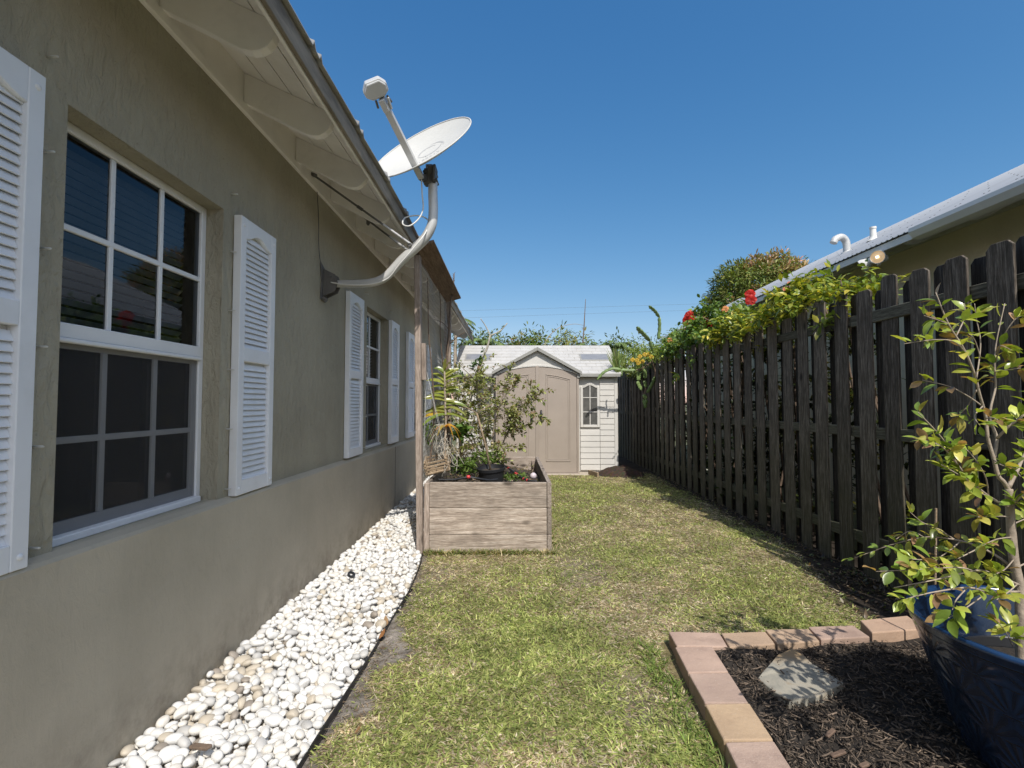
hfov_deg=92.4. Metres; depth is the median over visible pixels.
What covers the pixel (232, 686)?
pebble
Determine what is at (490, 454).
weed
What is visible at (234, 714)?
pebble
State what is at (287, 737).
pebble
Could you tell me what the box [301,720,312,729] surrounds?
pebble
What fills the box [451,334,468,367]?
background tree
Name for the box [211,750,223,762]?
pebble
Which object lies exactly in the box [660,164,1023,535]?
neighbour house
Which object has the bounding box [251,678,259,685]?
pebble
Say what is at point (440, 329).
vine
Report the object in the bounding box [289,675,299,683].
pebble
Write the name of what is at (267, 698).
pebble
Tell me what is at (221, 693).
pebble
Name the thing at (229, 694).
pebble
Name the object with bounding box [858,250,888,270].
floodlight
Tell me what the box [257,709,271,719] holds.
pebble
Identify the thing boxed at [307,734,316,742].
pebble
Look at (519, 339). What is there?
background tree
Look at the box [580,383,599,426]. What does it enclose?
window
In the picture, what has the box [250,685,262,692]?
pebble
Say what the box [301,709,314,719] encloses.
pebble
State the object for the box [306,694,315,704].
pebble
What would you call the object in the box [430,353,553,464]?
bed shrub
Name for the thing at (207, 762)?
pebble
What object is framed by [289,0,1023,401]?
sky
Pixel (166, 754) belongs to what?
pebble
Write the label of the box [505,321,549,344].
background tree
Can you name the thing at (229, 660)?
pebble
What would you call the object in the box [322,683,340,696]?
pebble
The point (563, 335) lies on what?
background tree
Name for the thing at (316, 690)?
pebble
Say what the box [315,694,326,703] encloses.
pebble
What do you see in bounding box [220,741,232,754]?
pebble
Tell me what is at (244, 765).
pebble
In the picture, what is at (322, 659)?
pebble
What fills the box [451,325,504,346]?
background tree
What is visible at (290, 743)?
pebble
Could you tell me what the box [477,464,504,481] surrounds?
nursery pot
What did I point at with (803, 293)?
hibiscus hedge
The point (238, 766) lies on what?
pebble
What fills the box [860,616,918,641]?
paver
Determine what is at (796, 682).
flagstone
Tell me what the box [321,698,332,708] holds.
pebble
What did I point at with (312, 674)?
pebble
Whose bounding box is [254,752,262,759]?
pebble
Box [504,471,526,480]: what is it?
weed
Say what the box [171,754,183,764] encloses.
pebble
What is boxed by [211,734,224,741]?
pebble
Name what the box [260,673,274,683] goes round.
pebble
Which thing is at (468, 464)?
weed
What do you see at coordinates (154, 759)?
pebble
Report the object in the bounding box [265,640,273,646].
pebble
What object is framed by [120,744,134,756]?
pebble
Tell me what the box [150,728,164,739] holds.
pebble
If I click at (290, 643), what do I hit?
pebble
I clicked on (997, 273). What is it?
wooden fence
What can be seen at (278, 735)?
pebble
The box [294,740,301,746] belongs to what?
pebble
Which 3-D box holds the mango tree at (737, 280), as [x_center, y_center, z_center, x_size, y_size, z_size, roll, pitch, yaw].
[13.577,-2.358,26.243,6.726,9.720,6.647,0,-2,0]
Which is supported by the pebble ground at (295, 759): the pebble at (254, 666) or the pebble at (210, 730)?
the pebble at (254, 666)
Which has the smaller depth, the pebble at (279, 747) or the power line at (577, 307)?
the pebble at (279, 747)
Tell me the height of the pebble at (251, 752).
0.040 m
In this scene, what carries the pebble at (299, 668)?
on the pebble ground at (295, 759)
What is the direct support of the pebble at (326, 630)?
on the pebble ground at (295, 759)
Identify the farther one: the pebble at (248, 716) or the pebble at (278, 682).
the pebble at (278, 682)
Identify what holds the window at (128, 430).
in the house at (206, 428)
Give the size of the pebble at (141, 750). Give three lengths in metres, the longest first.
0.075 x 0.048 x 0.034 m
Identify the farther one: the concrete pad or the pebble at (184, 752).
the concrete pad
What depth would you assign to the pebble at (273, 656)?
2.66 m
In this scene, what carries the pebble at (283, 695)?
on the pebble ground at (295, 759)
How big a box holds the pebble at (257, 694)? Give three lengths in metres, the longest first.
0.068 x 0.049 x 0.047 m
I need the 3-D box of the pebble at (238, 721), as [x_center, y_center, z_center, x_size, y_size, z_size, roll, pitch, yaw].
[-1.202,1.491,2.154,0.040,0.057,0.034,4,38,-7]
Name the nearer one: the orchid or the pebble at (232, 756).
the pebble at (232, 756)
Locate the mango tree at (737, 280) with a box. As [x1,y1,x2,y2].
[701,246,815,312]
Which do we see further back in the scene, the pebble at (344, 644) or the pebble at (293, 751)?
the pebble at (344, 644)
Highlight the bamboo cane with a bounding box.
[934,508,936,584]
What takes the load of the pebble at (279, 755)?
on the pebble
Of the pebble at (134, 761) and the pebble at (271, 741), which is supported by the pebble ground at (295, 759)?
the pebble at (271, 741)
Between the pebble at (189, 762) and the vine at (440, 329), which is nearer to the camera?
the pebble at (189, 762)
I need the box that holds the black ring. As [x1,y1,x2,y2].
[347,571,354,577]
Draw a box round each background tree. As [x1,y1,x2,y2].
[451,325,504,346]
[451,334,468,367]
[487,330,518,344]
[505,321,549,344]
[505,331,536,344]
[529,320,578,344]
[551,327,594,344]
[604,327,647,367]
[630,335,684,364]
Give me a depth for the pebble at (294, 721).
2.11 m
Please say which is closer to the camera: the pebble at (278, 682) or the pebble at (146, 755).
the pebble at (146, 755)
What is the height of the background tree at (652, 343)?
4.759 m
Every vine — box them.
[427,278,434,472]
[439,289,442,365]
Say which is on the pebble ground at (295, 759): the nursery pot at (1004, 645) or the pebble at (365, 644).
the pebble at (365, 644)
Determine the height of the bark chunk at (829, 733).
0.020 m
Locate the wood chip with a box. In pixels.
[189,743,211,750]
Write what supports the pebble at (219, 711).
on the pebble ground at (295, 759)
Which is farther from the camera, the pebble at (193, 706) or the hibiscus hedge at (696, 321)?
the hibiscus hedge at (696, 321)
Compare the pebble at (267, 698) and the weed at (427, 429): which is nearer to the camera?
the pebble at (267, 698)
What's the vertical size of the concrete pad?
0.062 m
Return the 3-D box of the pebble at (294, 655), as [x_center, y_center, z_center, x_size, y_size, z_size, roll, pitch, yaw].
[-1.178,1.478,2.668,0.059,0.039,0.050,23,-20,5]
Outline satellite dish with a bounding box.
[311,76,471,302]
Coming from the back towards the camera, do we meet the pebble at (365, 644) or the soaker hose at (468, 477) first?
the soaker hose at (468, 477)
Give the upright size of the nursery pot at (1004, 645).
0.195 m
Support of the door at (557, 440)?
in the garden shed
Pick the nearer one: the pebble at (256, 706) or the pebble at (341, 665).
the pebble at (256, 706)
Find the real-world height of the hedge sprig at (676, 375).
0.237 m
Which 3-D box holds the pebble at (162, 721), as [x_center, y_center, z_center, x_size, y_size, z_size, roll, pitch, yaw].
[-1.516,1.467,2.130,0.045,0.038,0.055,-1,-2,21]
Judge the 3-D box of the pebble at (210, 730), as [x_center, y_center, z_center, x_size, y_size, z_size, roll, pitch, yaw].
[-1.259,1.466,2.058,0.096,0.050,0.059,10,7,-9]
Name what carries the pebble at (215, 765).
on the pebble ground at (295, 759)
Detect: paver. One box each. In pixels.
[669,632,727,657]
[675,647,727,687]
[689,673,747,719]
[705,703,772,756]
[722,632,774,649]
[725,741,789,767]
[766,629,818,649]
[809,626,869,644]
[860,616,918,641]
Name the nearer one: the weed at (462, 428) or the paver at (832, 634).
the paver at (832, 634)
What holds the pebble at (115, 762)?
on the pebble
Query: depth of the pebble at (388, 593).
3.54 m
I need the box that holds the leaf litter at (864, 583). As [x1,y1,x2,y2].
[642,471,912,627]
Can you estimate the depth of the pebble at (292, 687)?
2.36 m
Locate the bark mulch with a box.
[717,640,985,767]
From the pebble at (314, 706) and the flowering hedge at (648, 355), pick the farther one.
the flowering hedge at (648, 355)
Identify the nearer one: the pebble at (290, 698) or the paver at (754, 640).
the pebble at (290, 698)
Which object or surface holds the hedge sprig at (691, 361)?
attached to the wooden fence
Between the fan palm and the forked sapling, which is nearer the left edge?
the forked sapling
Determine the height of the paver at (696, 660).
0.116 m
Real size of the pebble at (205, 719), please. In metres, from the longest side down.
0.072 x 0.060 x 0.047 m
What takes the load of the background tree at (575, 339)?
on the ground at (832, 516)
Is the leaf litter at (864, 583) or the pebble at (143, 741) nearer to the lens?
the pebble at (143, 741)
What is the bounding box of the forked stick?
[463,404,492,469]
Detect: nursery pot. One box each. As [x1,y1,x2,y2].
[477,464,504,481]
[964,635,1014,655]
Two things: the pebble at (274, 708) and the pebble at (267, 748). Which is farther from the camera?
the pebble at (274, 708)
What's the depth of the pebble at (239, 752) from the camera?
1.93 m
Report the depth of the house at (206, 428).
2.37 m
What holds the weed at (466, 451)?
in the raised bed
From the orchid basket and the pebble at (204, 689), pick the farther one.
the orchid basket
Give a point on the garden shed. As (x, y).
(579, 409)
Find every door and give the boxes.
[498,367,535,456]
[539,367,576,472]
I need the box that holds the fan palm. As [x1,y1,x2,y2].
[606,346,626,372]
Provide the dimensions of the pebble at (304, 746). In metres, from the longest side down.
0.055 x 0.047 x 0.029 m
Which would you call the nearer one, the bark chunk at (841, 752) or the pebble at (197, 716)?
the bark chunk at (841, 752)
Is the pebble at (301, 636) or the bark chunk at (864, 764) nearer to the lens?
the bark chunk at (864, 764)
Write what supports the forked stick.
on the nursery pot at (495, 472)
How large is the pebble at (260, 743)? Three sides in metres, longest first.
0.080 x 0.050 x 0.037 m
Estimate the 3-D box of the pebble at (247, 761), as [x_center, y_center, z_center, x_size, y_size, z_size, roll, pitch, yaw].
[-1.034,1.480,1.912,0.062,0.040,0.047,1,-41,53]
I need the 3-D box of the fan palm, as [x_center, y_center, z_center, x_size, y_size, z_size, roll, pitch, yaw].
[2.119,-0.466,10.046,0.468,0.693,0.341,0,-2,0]
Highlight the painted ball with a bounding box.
[530,473,536,478]
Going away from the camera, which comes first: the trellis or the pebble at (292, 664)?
the pebble at (292, 664)
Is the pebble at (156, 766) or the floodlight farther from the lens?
the floodlight
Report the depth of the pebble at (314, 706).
2.22 m
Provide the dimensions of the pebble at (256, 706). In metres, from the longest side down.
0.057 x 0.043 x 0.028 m
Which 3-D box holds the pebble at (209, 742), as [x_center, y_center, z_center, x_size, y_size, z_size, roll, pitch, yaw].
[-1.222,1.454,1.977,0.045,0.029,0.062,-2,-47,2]
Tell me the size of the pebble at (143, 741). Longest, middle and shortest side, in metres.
0.069 x 0.046 x 0.035 m
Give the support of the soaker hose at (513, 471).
in the raised bed
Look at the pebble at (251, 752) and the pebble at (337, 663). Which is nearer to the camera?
the pebble at (251, 752)
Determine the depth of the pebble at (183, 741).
1.98 m
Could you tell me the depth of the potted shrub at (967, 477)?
1.79 m
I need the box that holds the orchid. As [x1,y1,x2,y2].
[423,358,469,478]
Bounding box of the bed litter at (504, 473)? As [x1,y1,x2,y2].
[445,463,537,481]
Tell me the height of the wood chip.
0.031 m
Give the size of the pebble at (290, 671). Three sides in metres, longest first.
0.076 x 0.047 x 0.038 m
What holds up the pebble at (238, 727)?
on the pebble ground at (295, 759)
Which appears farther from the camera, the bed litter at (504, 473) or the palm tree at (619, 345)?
the palm tree at (619, 345)
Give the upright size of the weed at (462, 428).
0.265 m
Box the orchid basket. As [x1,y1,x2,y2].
[423,374,450,475]
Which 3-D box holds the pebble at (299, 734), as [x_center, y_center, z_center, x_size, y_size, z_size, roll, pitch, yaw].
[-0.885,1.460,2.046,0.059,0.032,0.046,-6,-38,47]
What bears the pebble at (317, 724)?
on the pebble
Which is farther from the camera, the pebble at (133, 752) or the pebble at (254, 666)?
the pebble at (254, 666)
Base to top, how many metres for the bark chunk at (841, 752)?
0.021 m
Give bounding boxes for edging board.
[588,470,598,476]
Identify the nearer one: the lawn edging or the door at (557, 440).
the lawn edging
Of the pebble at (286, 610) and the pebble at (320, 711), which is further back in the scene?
the pebble at (286, 610)
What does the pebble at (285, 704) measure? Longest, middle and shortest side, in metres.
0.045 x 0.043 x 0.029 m
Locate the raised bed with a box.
[424,457,551,552]
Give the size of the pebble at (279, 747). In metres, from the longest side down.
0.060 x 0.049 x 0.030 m
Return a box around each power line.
[467,304,680,310]
[473,310,685,317]
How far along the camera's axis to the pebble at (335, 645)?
2.77 m
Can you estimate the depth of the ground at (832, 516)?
6.78 m
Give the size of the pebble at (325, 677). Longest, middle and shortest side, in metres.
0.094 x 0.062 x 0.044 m
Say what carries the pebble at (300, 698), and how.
on the pebble
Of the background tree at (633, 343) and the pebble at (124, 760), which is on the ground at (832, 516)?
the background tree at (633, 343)
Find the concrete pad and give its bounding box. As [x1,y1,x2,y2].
[547,471,598,474]
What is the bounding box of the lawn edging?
[296,553,422,767]
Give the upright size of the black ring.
0.044 m
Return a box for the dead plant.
[434,273,464,460]
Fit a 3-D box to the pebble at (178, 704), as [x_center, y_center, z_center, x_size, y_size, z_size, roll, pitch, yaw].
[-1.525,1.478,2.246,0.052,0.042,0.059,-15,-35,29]
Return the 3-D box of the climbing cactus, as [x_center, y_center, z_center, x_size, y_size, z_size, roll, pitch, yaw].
[2.260,-0.525,9.481,1.253,1.990,0.213,0,-2,0]
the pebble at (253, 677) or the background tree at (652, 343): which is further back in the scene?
the background tree at (652, 343)
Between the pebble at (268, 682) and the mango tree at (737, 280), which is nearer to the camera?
the pebble at (268, 682)
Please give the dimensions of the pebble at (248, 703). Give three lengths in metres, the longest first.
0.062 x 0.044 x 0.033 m
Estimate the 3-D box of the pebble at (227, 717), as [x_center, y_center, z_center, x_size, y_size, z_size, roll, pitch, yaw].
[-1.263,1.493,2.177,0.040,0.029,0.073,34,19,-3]
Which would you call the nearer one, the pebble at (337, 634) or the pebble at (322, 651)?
the pebble at (322, 651)
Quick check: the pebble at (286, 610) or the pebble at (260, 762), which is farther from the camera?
the pebble at (286, 610)
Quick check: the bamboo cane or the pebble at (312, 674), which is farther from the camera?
the bamboo cane
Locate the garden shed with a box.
[453,345,620,473]
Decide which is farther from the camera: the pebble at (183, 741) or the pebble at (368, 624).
the pebble at (368, 624)
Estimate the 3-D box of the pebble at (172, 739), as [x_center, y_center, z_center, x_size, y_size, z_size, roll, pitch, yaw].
[-1.383,1.452,2.006,0.068,0.044,0.050,1,-35,-22]
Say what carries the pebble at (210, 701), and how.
on the pebble ground at (295, 759)
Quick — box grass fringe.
[423,521,859,767]
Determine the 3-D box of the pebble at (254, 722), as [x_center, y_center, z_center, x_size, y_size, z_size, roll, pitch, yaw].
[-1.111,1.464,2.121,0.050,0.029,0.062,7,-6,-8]
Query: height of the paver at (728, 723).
0.115 m
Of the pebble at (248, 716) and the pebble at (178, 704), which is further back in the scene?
the pebble at (178, 704)
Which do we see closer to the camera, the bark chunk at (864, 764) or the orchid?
the bark chunk at (864, 764)
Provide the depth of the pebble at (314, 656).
2.64 m
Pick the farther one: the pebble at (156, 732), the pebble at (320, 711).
the pebble at (320, 711)
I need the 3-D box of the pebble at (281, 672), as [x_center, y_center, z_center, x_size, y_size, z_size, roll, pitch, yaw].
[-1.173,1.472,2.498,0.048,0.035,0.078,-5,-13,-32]
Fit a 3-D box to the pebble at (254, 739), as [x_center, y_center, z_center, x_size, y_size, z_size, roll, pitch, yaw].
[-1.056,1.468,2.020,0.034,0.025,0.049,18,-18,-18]
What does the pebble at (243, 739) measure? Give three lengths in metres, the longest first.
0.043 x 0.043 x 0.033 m
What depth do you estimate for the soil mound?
9.45 m
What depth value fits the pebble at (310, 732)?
2.05 m
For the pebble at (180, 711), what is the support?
on the pebble ground at (295, 759)
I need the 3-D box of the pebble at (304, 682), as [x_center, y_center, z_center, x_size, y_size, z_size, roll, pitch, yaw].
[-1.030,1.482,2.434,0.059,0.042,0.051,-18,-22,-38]
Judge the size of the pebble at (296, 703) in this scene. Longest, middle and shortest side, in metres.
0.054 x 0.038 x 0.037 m
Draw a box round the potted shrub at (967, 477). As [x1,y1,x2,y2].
[842,284,1023,658]
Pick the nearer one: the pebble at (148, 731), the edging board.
the pebble at (148, 731)
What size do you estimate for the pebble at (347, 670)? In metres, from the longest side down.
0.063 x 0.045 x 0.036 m
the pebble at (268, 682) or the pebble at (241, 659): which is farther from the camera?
the pebble at (241, 659)
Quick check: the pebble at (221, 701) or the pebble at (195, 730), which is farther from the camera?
the pebble at (221, 701)
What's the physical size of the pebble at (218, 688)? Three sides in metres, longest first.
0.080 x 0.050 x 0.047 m
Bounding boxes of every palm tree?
[453,318,476,439]
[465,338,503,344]
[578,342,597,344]
[601,340,633,354]
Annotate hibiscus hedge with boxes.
[655,289,765,502]
[700,258,910,539]
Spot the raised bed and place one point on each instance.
(462, 514)
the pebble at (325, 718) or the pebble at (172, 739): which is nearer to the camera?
the pebble at (172, 739)
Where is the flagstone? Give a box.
[758,649,843,708]
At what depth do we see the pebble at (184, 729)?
2.06 m
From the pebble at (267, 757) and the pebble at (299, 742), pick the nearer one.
the pebble at (267, 757)
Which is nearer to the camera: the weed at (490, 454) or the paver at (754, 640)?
the paver at (754, 640)
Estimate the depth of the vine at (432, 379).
4.89 m
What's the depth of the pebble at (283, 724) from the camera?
2.11 m
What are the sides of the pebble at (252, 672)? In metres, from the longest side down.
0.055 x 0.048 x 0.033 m
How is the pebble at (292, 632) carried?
on the pebble ground at (295, 759)
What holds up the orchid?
in the orchid basket
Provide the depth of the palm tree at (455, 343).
19.01 m
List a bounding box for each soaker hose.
[437,475,497,480]
[478,453,536,481]
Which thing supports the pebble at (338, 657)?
on the pebble ground at (295, 759)
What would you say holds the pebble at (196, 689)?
on the pebble ground at (295, 759)
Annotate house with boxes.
[0,0,472,767]
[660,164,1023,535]
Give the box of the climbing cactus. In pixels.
[597,305,660,407]
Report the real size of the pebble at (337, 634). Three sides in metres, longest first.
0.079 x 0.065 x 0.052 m
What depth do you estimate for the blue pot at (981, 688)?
1.78 m
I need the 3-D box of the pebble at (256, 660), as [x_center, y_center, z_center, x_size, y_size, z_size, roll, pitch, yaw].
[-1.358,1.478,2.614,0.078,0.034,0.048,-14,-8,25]
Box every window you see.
[52,121,206,547]
[365,312,380,448]
[475,383,493,426]
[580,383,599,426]
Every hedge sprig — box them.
[672,372,679,383]
[685,354,697,369]
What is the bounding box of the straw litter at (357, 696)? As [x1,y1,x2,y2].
[307,553,455,767]
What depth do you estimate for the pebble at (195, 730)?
2.05 m
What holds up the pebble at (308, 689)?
on the pebble ground at (295, 759)
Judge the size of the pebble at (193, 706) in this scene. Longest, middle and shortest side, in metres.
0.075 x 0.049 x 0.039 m
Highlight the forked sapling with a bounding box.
[455,318,507,462]
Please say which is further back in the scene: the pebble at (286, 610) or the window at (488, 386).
the window at (488, 386)
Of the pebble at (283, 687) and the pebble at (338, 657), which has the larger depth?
the pebble at (338, 657)
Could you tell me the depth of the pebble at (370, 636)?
2.88 m
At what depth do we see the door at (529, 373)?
9.78 m
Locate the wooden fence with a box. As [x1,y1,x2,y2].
[618,236,1023,591]
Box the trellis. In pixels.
[414,240,460,554]
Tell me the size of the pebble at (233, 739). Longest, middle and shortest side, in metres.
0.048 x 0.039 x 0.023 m
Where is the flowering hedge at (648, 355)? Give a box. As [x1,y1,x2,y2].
[620,325,734,482]
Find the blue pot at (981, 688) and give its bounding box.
[905,584,1023,767]
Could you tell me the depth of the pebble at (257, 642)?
2.81 m
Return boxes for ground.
[115,521,419,767]
[451,405,982,575]
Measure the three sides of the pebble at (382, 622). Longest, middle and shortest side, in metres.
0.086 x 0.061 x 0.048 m
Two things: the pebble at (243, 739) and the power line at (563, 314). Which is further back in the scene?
the power line at (563, 314)
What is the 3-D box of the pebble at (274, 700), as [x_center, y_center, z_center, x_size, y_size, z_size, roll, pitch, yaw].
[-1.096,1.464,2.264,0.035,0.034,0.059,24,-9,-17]
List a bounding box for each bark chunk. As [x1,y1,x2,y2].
[824,728,835,737]
[830,749,845,757]
[858,761,869,767]
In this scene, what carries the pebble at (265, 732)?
on the pebble
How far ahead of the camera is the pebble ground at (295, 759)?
2.21 m
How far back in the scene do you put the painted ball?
5.29 m
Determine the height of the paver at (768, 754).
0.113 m
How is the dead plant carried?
in the raised bed
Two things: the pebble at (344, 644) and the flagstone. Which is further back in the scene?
the pebble at (344, 644)
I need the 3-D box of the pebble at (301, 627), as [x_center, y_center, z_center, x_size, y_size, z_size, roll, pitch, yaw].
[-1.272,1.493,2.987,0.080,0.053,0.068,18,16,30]
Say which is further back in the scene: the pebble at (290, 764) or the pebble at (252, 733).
the pebble at (252, 733)
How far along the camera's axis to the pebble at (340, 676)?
2.45 m
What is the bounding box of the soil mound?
[598,465,645,477]
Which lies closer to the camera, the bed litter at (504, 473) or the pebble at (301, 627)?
the pebble at (301, 627)
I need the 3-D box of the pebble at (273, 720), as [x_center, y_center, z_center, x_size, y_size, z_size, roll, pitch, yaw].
[-1.037,1.464,2.139,0.070,0.040,0.061,-1,-2,13]
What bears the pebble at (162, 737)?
on the pebble ground at (295, 759)
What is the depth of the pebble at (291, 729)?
2.07 m
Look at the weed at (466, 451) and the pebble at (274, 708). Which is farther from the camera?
the weed at (466, 451)
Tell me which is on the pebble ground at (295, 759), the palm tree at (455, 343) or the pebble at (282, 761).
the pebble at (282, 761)
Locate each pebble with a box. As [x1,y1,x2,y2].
[108,758,122,766]
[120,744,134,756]
[121,755,131,763]
[125,755,145,767]
[127,750,136,755]
[136,735,155,746]
[137,747,153,754]
[140,749,158,761]
[143,727,155,734]
[146,755,161,766]
[149,764,161,767]
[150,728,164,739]
[155,714,169,727]
[158,732,173,742]
[158,745,179,763]
[164,721,178,729]
[164,732,183,745]
[169,763,181,767]
[171,701,184,709]
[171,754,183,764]
[173,704,188,719]
[174,748,188,757]
[176,725,190,736]
[177,736,190,747]
[182,756,195,767]
[187,701,201,713]
[188,723,205,735]
[191,686,203,692]
[192,712,204,720]
[197,751,206,765]
[198,714,214,724]
[199,726,223,737]
[201,686,211,695]
[203,697,215,706]
[203,740,214,748]
[203,757,217,767]
[206,763,220,767]
[211,707,224,714]
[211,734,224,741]
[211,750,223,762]
[212,684,227,692]
[214,696,227,708]
[216,690,225,699]
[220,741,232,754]
[221,714,231,723]
[222,704,232,712]
[224,656,234,665]
[225,690,236,697]
[226,682,238,691]
[227,753,235,759]
[228,735,240,742]
[229,756,244,767]
[230,710,238,719]
[233,674,243,682]
[233,748,245,756]
[233,764,243,767]
[234,655,250,666]
[234,723,245,732]
[236,719,242,724]
[237,734,248,744]
[241,763,250,767]
[242,757,252,765]
[243,700,253,707]
[244,669,255,675]
[244,713,255,720]
[245,729,259,741]
[245,746,257,759]
[246,664,260,671]
[248,717,261,727]
[249,639,265,646]
[249,675,259,682]
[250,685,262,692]
[250,701,262,711]
[251,658,262,664]
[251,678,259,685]
[251,736,258,744]
[251,757,266,767]
[252,690,263,700]
[254,736,266,751]
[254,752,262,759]
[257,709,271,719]
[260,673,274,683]
[261,726,268,737]
[261,744,273,754]
[262,754,271,761]
[263,678,272,687]
[263,693,274,705]
[264,713,283,726]
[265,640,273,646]
[267,739,277,743]
[268,705,280,712]
[270,652,281,660]
[270,731,284,739]
[271,696,278,705]
[273,676,283,688]
[273,743,288,754]
[275,751,285,759]
[276,669,285,676]
[278,755,290,767]
[279,691,292,699]
[279,719,288,728]
[280,683,287,690]
[280,700,289,708]
[282,607,291,614]
[283,732,290,742]
[284,725,301,737]
[285,629,297,635]
[285,695,293,702]
[285,739,296,748]
[285,760,296,767]
[286,638,295,647]
[286,667,295,679]
[286,708,298,719]
[287,682,300,693]
[288,661,297,667]
[288,717,298,725]
[288,747,299,755]
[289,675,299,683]
[290,652,299,659]
[292,700,299,708]
[294,664,305,673]
[294,729,304,739]
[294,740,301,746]
[296,634,307,640]
[296,694,306,704]
[297,623,307,633]
[298,677,310,687]
[298,750,307,758]
[299,742,309,750]
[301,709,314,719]
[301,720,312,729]
[304,685,314,693]
[304,703,321,711]
[306,668,318,683]
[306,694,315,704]
[306,728,315,738]
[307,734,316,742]
[310,685,322,694]
[311,653,319,663]
[312,720,322,728]
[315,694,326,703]
[315,707,325,717]
[317,672,330,684]
[318,655,326,664]
[319,648,326,654]
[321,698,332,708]
[322,660,332,670]
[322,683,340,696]
[323,627,331,635]
[323,712,329,721]
[331,642,338,648]
[332,630,344,639]
[334,653,344,661]
[334,660,341,668]
[335,673,345,680]
[336,661,349,672]
[339,641,349,647]
[343,666,351,676]
[346,672,355,683]
[362,621,373,628]
[362,641,369,647]
[367,633,376,639]
[375,619,386,628]
[385,591,391,596]
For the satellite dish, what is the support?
attached to the house at (206, 428)
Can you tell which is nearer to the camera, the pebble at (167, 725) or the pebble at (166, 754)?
the pebble at (166, 754)
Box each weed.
[423,422,439,445]
[447,440,485,462]
[448,456,477,476]
[449,421,475,443]
[467,448,505,464]
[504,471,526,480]
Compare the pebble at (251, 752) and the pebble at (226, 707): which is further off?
the pebble at (226, 707)
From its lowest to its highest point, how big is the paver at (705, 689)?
0.114 m
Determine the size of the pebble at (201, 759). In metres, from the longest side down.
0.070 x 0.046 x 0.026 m
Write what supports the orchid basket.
hanging from the trellis
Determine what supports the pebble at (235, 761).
on the pebble ground at (295, 759)
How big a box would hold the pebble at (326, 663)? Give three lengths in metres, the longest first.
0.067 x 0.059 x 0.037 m
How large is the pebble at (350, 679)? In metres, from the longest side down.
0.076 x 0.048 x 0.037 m
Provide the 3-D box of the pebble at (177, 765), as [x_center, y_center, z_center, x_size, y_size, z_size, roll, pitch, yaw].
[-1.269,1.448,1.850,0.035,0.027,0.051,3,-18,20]
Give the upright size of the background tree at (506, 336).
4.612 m
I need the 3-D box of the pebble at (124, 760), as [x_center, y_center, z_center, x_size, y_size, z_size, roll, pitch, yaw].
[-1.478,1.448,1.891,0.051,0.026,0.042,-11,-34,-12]
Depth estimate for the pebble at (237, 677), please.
2.46 m
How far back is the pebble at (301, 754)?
1.95 m
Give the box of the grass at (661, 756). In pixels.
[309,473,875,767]
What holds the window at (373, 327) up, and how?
in the house at (206, 428)

